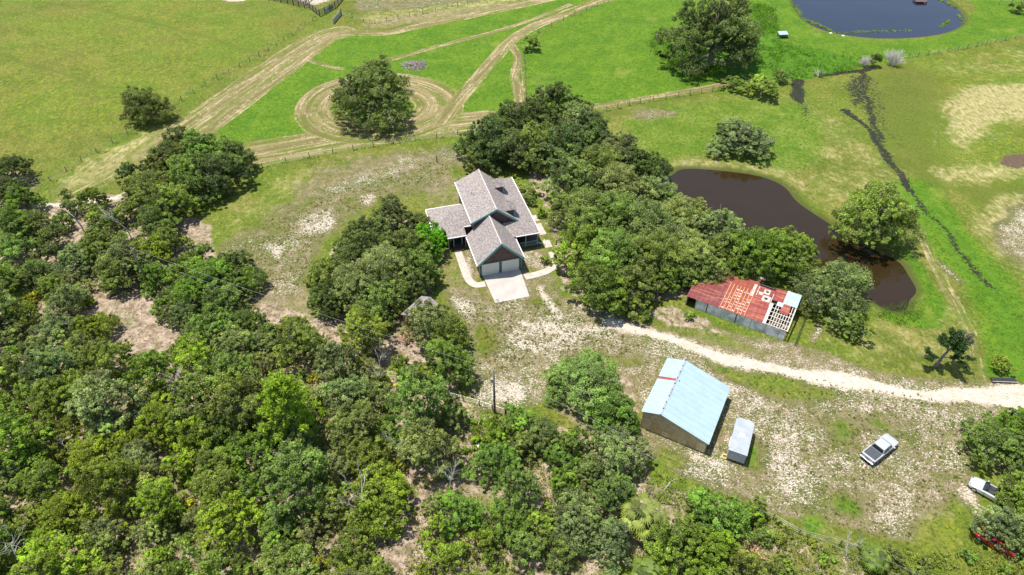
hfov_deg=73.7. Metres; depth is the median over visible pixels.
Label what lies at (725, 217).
oak tree
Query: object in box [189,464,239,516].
oak tree
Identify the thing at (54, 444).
oak tree
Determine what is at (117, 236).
undergrowth
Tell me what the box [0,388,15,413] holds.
oak tree
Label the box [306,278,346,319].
oak tree
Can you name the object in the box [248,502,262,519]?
bush
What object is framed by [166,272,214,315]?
oak tree
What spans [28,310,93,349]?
oak tree
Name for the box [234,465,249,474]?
bush
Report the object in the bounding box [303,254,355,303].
oak tree
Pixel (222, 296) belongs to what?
oak tree
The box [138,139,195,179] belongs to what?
oak tree
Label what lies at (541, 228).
stepping path
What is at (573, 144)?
oak tree
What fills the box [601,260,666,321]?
oak tree
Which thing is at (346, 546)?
oak tree
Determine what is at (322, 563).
bush
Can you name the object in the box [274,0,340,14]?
cattle pen
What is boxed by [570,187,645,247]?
oak tree
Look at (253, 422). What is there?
oak tree
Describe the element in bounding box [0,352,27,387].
oak tree
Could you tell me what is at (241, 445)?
oak tree
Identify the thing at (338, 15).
field gate
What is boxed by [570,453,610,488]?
scrub oak
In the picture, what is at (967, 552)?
bush
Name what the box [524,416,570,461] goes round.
oak tree
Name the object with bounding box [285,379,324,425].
oak tree
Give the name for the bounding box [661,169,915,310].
brown pond water
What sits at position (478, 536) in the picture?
scrub oak
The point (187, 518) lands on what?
scrub oak
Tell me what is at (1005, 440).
oak tree
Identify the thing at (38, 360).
oak tree
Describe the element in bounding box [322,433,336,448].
bush
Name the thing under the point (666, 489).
dead snag
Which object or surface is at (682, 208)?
oak tree
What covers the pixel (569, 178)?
oak tree
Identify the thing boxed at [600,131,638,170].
oak tree
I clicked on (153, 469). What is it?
scrub oak
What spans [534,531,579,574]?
scrub oak
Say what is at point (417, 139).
fence weeds
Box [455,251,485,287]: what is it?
walkway
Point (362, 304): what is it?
oak tree
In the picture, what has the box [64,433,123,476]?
oak tree
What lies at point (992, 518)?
oak tree
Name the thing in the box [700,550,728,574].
scrub oak
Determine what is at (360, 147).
pasture fence
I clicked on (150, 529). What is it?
scrub oak
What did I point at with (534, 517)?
scrub oak
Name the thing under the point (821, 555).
bush
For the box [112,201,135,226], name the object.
scrub oak
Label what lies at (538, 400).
power line
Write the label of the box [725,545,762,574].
scrub oak
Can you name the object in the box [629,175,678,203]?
oak tree
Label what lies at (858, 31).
pond weed
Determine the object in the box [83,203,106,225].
scrub oak
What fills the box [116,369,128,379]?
scrub oak
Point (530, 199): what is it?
bush
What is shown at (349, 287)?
oak tree
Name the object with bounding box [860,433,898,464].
pickup truck
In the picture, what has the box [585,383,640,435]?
oak tree
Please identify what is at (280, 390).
oak tree
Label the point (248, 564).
scrub oak
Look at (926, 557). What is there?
bush
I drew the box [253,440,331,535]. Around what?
oak tree
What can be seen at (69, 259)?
oak tree
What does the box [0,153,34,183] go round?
oak tree
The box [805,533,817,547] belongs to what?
bush
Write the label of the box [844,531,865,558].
dead tree
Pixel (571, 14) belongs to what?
pasture fence
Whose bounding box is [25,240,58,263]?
scrub oak
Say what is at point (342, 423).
oak tree
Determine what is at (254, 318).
oak tree
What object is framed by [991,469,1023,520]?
oak tree
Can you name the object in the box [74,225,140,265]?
oak tree
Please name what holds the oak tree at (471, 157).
on the ground
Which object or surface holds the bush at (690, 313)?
on the ground
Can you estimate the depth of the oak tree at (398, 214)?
114.11 m
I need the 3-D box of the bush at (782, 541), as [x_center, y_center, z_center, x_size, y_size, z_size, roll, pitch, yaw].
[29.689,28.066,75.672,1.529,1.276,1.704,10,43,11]
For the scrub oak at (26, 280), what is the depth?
104.66 m
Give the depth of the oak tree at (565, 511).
74.24 m
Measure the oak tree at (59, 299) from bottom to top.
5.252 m
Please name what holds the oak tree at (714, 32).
on the ground
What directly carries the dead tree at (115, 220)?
on the ground
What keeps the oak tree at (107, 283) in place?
on the ground
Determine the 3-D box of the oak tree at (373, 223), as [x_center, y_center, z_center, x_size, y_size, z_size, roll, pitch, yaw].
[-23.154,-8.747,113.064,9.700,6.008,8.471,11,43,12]
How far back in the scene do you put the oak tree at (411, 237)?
108.80 m
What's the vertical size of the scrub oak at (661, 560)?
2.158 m
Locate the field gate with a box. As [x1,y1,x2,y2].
[333,9,341,23]
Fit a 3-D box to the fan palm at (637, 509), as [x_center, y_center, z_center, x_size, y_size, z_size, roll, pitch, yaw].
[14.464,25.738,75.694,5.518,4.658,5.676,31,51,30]
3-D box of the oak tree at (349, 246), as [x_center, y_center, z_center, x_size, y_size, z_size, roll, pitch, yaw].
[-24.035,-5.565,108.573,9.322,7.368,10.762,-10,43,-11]
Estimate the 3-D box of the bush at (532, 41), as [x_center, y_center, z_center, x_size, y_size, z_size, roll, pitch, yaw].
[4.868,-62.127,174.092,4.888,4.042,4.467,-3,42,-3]
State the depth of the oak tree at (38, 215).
115.85 m
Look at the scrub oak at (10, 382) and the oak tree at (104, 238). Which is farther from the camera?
the oak tree at (104, 238)
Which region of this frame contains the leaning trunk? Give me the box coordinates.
[65,209,85,233]
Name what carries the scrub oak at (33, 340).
on the ground
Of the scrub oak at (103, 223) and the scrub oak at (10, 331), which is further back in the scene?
the scrub oak at (103, 223)
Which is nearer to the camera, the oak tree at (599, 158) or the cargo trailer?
the cargo trailer
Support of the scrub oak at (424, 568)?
on the ground
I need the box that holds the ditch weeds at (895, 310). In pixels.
[878,193,1023,354]
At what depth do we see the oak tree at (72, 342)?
94.20 m
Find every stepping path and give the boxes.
[537,223,545,234]
[543,240,551,247]
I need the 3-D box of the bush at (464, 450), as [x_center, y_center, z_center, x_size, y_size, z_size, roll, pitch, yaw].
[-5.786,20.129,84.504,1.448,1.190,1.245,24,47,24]
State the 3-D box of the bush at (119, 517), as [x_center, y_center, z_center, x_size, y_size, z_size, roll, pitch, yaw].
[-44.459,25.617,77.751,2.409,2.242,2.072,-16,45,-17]
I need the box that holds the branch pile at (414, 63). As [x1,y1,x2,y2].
[400,59,427,70]
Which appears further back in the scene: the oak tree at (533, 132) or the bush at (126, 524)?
the oak tree at (533, 132)
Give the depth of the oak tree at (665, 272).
104.45 m
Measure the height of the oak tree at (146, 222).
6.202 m
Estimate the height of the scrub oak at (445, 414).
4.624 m
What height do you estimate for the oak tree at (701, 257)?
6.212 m
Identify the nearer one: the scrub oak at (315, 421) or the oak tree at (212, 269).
the scrub oak at (315, 421)
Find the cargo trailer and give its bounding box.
[726,417,753,462]
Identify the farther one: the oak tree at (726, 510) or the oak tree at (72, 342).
the oak tree at (72, 342)
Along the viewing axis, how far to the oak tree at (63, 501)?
75.50 m
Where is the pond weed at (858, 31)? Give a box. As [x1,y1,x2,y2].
[793,0,964,33]
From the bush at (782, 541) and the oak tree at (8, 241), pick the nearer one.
the bush at (782, 541)
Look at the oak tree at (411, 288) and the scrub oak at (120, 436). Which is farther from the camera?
the oak tree at (411, 288)
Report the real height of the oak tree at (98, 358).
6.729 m
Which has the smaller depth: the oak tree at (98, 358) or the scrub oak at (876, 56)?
the oak tree at (98, 358)
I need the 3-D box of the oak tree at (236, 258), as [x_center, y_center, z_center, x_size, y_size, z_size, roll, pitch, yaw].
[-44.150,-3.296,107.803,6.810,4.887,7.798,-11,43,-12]
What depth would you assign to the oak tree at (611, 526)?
72.86 m
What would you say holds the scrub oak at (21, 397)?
on the ground
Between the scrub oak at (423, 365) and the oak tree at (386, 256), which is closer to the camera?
the scrub oak at (423, 365)
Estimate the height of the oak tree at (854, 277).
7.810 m
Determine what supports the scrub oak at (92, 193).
on the ground
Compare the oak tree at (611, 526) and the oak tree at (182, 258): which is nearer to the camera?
the oak tree at (611, 526)
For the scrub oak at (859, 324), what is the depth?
98.05 m
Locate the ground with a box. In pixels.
[0,0,1023,574]
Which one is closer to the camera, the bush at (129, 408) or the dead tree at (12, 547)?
the dead tree at (12, 547)
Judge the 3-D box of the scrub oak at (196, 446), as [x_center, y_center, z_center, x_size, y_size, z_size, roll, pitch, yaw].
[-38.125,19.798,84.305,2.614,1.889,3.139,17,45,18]
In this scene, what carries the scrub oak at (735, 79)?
on the ground
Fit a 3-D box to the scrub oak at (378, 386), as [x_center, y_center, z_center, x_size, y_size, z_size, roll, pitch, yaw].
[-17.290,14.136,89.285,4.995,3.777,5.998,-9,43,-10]
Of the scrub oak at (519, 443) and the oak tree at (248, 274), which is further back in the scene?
the oak tree at (248, 274)
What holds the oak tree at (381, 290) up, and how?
on the ground
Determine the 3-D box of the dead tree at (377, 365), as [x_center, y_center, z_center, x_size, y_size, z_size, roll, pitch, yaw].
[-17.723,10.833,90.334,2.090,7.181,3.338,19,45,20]
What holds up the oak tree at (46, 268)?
on the ground
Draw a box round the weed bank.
[646,0,861,78]
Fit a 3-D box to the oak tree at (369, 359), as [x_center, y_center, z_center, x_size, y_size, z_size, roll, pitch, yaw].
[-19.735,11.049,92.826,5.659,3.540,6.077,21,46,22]
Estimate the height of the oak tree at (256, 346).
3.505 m
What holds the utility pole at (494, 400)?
on the ground
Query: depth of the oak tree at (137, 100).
144.27 m
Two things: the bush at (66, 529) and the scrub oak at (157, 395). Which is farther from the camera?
the scrub oak at (157, 395)
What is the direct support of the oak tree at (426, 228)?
on the ground
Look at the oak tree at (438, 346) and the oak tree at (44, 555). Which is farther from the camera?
the oak tree at (438, 346)
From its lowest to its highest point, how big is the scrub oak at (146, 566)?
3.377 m
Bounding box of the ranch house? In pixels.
[425,169,544,276]
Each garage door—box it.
[482,262,498,275]
[502,259,518,271]
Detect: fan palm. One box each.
[619,491,663,540]
[629,557,663,574]
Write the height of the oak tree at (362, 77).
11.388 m
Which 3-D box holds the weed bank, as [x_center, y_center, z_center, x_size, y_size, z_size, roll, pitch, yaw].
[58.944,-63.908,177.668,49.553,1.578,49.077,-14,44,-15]
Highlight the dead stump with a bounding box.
[813,69,825,76]
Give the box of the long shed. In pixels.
[685,269,801,339]
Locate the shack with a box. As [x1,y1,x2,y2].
[401,296,439,329]
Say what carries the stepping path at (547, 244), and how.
on the ground
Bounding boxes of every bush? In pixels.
[3,547,18,563]
[46,455,58,467]
[59,412,75,421]
[61,466,80,485]
[62,517,78,531]
[82,297,94,306]
[114,503,132,521]
[114,536,131,554]
[117,521,132,532]
[125,406,139,417]
[165,346,175,358]
[174,531,192,543]
[176,471,194,485]
[179,476,197,495]
[183,496,196,510]
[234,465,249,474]
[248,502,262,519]
[295,373,308,382]
[306,370,320,382]
[312,553,327,574]
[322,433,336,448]
[336,480,351,495]
[372,407,386,418]
[443,473,454,479]
[460,446,470,452]
[465,417,482,429]
[469,434,481,450]
[518,180,541,197]
[522,36,540,51]
[525,195,537,204]
[536,207,551,216]
[539,255,551,265]
[684,311,696,318]
[729,494,739,500]
[774,533,786,549]
[775,516,782,528]
[782,525,792,534]
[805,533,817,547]
[817,547,837,565]
[861,542,891,574]
[917,553,934,569]
[957,548,978,563]
[995,560,1014,574]
[1008,2,1023,12]
[1011,553,1023,566]
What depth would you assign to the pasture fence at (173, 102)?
153.65 m
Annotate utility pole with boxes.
[130,247,151,290]
[491,369,495,413]
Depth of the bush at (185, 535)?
75.52 m
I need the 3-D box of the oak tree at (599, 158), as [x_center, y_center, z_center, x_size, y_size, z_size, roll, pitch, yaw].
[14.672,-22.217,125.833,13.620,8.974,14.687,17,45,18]
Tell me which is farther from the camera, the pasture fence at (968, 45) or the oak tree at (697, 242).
the pasture fence at (968, 45)
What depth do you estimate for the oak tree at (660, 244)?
104.62 m
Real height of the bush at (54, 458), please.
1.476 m
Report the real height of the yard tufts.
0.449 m
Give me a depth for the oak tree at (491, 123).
130.56 m
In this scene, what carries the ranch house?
on the ground
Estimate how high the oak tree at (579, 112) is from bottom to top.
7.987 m
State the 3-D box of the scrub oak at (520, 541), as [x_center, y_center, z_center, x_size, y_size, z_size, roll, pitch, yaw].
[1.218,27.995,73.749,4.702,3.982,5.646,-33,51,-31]
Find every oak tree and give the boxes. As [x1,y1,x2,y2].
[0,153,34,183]
[0,176,31,210]
[0,204,36,235]
[0,231,44,265]
[0,263,21,298]
[0,263,24,291]
[0,286,19,329]
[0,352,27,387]
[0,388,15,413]
[0,403,62,469]
[0,490,28,538]
[0,529,12,560]
[2,182,48,218]
[3,297,41,331]
[6,529,114,574]
[7,457,65,515]
[11,209,55,238]
[11,259,53,298]
[18,345,82,392]
[19,416,91,461]
[25,368,97,425]
[27,489,89,535]
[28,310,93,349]
[35,270,73,300]
[42,283,90,320]
[51,242,100,278]
[62,368,149,431]
[64,330,108,362]
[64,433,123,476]
[68,451,146,520]
[69,311,120,345]
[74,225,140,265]
[76,336,137,379]
[91,255,138,296]
[96,238,166,286]
[118,84,178,124]
[120,169,176,215]
[121,349,179,391]
[124,401,192,452]
[126,476,182,534]
[127,234,173,273]
[130,203,180,234]
[137,538,223,574]
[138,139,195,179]
[138,263,174,296]
[143,181,199,223]
[149,285,185,322]
[150,223,194,260]
[158,408,226,458]
[162,125,198,157]
[162,150,226,205]
[163,250,203,285]
[163,299,199,332]
[165,364,219,432]
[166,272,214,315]
[169,332,221,374]
[174,128,243,163]
[175,257,240,301]
[181,307,241,346]
[188,366,271,437]
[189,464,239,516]
[191,152,254,195]
[192,443,235,487]
[193,486,263,554]
[197,283,250,325]
[197,349,262,386]
[209,324,255,371]
[215,249,254,277]
[215,265,267,297]
[216,138,257,168]
[221,422,276,472]
[226,307,267,338]
[245,404,282,437]
[248,330,282,365]
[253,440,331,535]
[254,368,334,446]
[254,500,306,551]
[257,539,320,574]
[269,420,321,460]
[271,316,334,373]
[275,315,310,340]
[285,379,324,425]
[286,570,330,574]
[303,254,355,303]
[303,444,355,478]
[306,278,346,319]
[312,341,361,383]
[315,374,377,427]
[320,263,389,311]
[325,400,379,462]
[325,524,377,574]
[328,52,412,132]
[332,220,365,251]
[332,227,384,272]
[335,306,389,368]
[336,567,371,574]
[341,434,398,490]
[342,351,384,388]
[347,294,393,334]
[347,459,417,541]
[354,239,411,297]
[355,213,395,248]
[359,274,420,326]
[370,194,426,237]
[379,224,435,262]
[384,364,451,451]
[390,245,443,292]
[393,269,430,312]
[395,417,464,478]
[400,211,433,230]
[400,298,455,348]
[411,222,451,261]
[422,338,475,386]
[429,314,471,355]
[439,490,486,539]
[452,112,515,165]
[458,441,520,486]
[460,136,502,169]
[469,413,521,448]
[483,500,531,547]
[485,128,537,174]
[487,99,531,138]
[491,464,541,516]
[508,120,566,172]
[512,96,561,140]
[521,81,593,124]
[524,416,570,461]
[536,120,595,172]
[539,153,602,200]
[541,346,624,428]
[544,185,609,230]
[551,487,605,557]
[552,100,603,147]
[552,219,618,270]
[556,143,622,193]
[563,260,632,315]
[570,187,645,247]
[576,225,649,293]
[580,117,617,152]
[584,472,637,524]
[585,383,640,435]
[585,424,656,489]
[587,517,633,574]
[594,160,661,212]
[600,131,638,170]
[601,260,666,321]
[612,228,691,288]
[614,144,674,182]
[615,195,673,253]
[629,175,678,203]
[636,217,700,264]
[639,192,719,247]
[643,516,718,574]
[647,257,684,292]
[653,0,763,76]
[660,226,733,285]
[676,250,726,286]
[682,527,740,574]
[683,486,753,544]
[688,207,745,245]
[700,228,748,275]
[703,116,775,159]
[722,226,794,285]
[760,225,821,278]
[786,257,873,327]
[828,177,927,248]
[957,412,1023,471]
[970,503,1023,554]
[986,406,1023,440]
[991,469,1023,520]
[991,511,1023,552]
[996,430,1023,471]
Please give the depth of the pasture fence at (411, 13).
192.19 m
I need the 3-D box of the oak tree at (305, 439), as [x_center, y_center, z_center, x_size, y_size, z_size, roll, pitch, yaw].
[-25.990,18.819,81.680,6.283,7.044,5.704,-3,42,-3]
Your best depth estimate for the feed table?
180.75 m
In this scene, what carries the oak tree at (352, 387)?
on the ground
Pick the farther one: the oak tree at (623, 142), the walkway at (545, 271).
the oak tree at (623, 142)
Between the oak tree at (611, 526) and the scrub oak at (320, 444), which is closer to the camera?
the oak tree at (611, 526)
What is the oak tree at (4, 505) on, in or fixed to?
on the ground
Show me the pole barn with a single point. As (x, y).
(684, 403)
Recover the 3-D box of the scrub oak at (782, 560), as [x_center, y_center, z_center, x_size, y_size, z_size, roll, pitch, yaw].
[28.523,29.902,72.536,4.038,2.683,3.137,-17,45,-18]
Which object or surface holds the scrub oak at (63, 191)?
on the ground
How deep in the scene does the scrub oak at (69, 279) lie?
105.50 m
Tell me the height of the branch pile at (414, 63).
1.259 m
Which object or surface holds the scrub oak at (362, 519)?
on the ground
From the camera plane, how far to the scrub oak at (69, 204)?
120.39 m
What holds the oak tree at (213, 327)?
on the ground
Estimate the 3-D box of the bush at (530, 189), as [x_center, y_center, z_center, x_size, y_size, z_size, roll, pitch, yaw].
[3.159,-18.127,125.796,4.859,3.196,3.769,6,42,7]
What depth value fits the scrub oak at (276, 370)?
89.44 m
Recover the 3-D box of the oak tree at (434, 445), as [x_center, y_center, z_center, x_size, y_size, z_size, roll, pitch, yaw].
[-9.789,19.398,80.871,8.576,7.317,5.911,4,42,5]
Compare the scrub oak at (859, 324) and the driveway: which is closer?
the scrub oak at (859, 324)
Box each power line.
[136,256,894,573]
[137,250,918,574]
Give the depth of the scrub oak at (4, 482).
78.23 m
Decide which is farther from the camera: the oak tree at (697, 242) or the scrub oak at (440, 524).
the oak tree at (697, 242)
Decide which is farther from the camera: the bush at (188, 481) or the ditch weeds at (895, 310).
the ditch weeds at (895, 310)
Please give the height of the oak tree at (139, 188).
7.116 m
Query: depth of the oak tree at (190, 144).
128.79 m
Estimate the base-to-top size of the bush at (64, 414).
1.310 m
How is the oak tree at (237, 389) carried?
on the ground
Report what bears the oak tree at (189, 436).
on the ground
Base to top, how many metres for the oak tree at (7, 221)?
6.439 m
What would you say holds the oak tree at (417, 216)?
on the ground
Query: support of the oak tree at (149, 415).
on the ground
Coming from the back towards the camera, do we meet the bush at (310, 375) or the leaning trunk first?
the leaning trunk
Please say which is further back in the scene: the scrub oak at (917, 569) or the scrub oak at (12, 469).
the scrub oak at (12, 469)
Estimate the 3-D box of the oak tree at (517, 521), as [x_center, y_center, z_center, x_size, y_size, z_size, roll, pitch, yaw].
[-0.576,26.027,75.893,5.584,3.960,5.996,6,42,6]
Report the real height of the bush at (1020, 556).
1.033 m
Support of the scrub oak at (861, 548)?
on the ground
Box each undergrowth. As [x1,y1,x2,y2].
[0,266,1023,574]
[10,209,253,334]
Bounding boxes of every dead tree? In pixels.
[0,525,24,557]
[96,206,130,237]
[162,366,190,413]
[336,461,370,515]
[369,347,383,380]
[381,432,410,457]
[434,459,462,489]
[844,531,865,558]
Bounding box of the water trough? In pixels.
[990,377,1017,382]
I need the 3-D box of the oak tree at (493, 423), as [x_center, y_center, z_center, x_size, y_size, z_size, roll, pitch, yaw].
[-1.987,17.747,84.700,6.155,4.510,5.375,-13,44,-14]
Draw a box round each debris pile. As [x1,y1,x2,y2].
[394,330,420,346]
[732,538,771,569]
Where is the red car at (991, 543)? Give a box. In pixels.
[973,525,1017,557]
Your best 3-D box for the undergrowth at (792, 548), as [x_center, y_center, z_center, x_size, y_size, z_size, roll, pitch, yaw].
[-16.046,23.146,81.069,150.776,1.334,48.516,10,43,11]
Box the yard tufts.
[238,157,991,543]
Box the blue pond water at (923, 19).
[792,0,963,37]
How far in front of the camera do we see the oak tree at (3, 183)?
121.43 m
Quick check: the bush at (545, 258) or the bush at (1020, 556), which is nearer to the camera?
the bush at (1020, 556)
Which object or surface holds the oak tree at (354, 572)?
on the ground
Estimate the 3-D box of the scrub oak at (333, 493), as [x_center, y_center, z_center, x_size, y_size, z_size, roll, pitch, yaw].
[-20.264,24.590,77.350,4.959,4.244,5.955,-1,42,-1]
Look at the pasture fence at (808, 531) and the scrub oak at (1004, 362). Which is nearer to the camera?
the pasture fence at (808, 531)
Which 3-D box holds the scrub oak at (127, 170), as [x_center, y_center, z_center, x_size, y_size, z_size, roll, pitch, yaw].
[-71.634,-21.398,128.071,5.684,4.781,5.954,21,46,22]
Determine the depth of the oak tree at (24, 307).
99.25 m
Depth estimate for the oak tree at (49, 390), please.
86.80 m
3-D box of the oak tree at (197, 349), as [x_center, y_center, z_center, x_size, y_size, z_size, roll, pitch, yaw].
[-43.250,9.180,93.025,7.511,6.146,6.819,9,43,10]
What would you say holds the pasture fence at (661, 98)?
on the ground
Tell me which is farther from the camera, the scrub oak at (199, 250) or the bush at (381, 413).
the scrub oak at (199, 250)
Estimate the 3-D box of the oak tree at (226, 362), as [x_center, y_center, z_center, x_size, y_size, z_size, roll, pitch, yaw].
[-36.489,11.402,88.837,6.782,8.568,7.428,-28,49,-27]
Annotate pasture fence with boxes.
[29,14,319,192]
[261,129,457,167]
[351,0,469,21]
[538,0,608,30]
[595,85,724,112]
[741,504,893,556]
[908,33,1023,57]
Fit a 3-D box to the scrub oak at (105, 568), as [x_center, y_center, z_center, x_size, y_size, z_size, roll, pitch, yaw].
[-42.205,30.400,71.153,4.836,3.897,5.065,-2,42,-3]
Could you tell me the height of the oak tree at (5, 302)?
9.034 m
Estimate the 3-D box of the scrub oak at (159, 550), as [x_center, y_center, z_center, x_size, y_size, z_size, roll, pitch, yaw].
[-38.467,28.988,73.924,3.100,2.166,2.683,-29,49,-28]
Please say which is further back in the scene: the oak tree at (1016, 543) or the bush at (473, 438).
the bush at (473, 438)
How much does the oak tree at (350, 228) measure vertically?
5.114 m
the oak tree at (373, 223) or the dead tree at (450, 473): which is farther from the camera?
the oak tree at (373, 223)
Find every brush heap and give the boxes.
[859,55,871,65]
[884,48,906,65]
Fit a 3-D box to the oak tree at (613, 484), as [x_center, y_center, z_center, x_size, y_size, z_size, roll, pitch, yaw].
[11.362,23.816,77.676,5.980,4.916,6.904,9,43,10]
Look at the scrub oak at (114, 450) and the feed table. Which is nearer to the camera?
the scrub oak at (114, 450)
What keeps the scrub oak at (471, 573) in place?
on the ground
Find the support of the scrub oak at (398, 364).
on the ground
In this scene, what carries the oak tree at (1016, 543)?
on the ground
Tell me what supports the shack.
on the ground
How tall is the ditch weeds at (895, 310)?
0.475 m
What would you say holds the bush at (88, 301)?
on the ground
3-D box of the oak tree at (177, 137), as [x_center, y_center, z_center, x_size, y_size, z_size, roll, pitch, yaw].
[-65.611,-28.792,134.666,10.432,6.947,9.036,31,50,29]
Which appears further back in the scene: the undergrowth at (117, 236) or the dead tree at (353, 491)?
the undergrowth at (117, 236)
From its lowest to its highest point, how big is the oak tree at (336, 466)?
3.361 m
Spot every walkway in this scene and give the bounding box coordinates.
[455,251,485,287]
[523,260,557,279]
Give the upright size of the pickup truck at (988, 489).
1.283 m
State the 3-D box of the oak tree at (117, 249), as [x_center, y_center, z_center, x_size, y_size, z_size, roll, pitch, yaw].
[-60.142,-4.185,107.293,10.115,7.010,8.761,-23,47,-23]
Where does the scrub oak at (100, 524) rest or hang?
on the ground
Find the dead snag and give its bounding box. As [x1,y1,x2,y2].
[658,479,679,500]
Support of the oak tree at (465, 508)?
on the ground
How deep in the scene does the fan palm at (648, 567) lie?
71.16 m
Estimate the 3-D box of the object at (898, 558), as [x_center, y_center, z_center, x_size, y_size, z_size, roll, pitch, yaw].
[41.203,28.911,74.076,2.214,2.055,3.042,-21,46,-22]
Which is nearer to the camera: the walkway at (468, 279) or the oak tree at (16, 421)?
the oak tree at (16, 421)
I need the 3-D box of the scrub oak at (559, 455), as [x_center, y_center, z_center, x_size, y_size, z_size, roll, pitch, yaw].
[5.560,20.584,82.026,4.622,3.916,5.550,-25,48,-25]
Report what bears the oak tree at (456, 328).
on the ground
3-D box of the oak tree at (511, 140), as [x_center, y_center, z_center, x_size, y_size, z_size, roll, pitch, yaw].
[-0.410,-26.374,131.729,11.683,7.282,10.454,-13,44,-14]
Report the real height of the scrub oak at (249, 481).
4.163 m
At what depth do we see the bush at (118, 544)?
74.86 m
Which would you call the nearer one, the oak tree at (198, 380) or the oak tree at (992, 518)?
the oak tree at (992, 518)
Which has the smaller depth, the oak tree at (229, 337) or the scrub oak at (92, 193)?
the oak tree at (229, 337)
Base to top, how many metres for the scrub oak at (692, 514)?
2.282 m
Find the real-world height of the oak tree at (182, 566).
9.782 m
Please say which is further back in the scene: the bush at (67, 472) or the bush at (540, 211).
the bush at (540, 211)
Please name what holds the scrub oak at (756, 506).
on the ground
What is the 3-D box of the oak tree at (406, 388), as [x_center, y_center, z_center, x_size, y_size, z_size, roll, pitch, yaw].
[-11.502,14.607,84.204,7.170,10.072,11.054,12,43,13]
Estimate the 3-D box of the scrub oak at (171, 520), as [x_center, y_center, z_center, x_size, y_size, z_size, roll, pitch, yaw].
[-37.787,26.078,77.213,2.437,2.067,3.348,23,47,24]
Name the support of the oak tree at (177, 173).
on the ground
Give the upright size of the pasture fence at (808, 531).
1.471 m
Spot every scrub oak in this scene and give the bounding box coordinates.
[0,318,11,340]
[0,322,33,345]
[0,454,30,491]
[0,477,7,489]
[0,504,40,553]
[2,373,18,389]
[3,342,19,354]
[10,268,42,294]
[10,377,47,415]
[13,334,52,357]
[21,291,40,303]
[21,527,49,552]
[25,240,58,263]
[34,223,67,248]
[50,211,75,232]
[57,188,71,197]
[58,273,98,292]
[59,199,83,214]
[75,187,112,210]
[79,516,131,561]
[82,411,131,445]
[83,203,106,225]
[84,222,103,232]
[85,557,127,574]
[94,208,127,231]
[108,445,126,459]
[111,430,132,451]
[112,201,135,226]
[114,161,147,185]
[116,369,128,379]
[116,438,159,470]
[121,513,179,552]
[122,463,167,497]
[122,552,170,574]
[140,383,177,409]
[141,544,172,568]
[160,445,194,482]
[166,507,189,529]
[178,505,199,531]
[184,243,214,258]
[191,440,207,460]
[209,416,251,452]
[222,550,263,574]
[232,468,266,507]
[249,352,277,385]
[256,321,284,344]
[257,369,296,402]
[291,513,331,554]
[303,410,325,425]
[309,483,352,533]
[313,439,325,450]
[341,514,369,533]
[363,554,392,574]
[364,379,397,419]
[370,414,401,445]
[375,366,390,382]
[388,354,423,381]
[391,457,407,470]
[392,433,411,449]
[413,560,442,574]
[415,361,440,384]
[417,513,451,555]
[421,489,445,516]
[429,540,467,569]
[432,394,471,433]
[453,568,482,574]
[456,527,494,556]
[480,547,509,574]
[484,570,513,574]
[499,429,536,461]
[502,402,535,438]
[502,526,549,574]
[525,502,556,541]
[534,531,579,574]
[539,442,579,479]
[549,466,579,501]
[551,425,596,460]
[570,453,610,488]
[650,548,671,567]
[684,512,712,528]
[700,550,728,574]
[719,75,744,91]
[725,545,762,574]
[738,494,767,528]
[739,73,778,96]
[753,523,776,547]
[762,553,800,574]
[772,69,793,82]
[833,311,876,340]
[856,539,875,571]
[867,53,882,64]
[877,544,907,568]
[893,563,932,574]
[990,355,1017,372]
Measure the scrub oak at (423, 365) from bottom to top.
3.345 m
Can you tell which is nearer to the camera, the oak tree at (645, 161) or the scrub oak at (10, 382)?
the scrub oak at (10, 382)
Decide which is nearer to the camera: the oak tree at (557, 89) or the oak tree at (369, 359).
the oak tree at (369, 359)
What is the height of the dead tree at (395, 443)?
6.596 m
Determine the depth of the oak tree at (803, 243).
106.64 m
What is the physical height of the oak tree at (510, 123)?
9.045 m
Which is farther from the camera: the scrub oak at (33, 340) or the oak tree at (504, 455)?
the scrub oak at (33, 340)
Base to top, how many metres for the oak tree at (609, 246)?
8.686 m
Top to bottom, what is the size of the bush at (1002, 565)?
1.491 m
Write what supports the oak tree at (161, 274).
on the ground
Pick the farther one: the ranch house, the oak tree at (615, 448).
the ranch house
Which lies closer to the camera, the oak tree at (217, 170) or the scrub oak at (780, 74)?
the oak tree at (217, 170)
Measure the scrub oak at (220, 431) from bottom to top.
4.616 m
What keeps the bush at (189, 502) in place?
on the ground
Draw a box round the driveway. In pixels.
[483,269,529,302]
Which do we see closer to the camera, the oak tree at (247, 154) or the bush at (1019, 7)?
the oak tree at (247, 154)
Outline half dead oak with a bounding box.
[923,326,976,372]
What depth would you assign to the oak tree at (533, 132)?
129.27 m
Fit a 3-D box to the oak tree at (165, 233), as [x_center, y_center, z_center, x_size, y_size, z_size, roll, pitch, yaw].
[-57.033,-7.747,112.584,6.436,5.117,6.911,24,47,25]
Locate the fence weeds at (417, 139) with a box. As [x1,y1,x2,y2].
[41,1,1022,395]
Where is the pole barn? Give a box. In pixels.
[640,358,729,452]
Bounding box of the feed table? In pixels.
[777,31,788,38]
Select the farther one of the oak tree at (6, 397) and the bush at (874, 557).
the oak tree at (6, 397)
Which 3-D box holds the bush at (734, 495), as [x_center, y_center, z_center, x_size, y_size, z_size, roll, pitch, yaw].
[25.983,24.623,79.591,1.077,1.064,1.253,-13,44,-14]
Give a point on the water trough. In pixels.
(1001, 380)
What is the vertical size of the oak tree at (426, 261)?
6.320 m

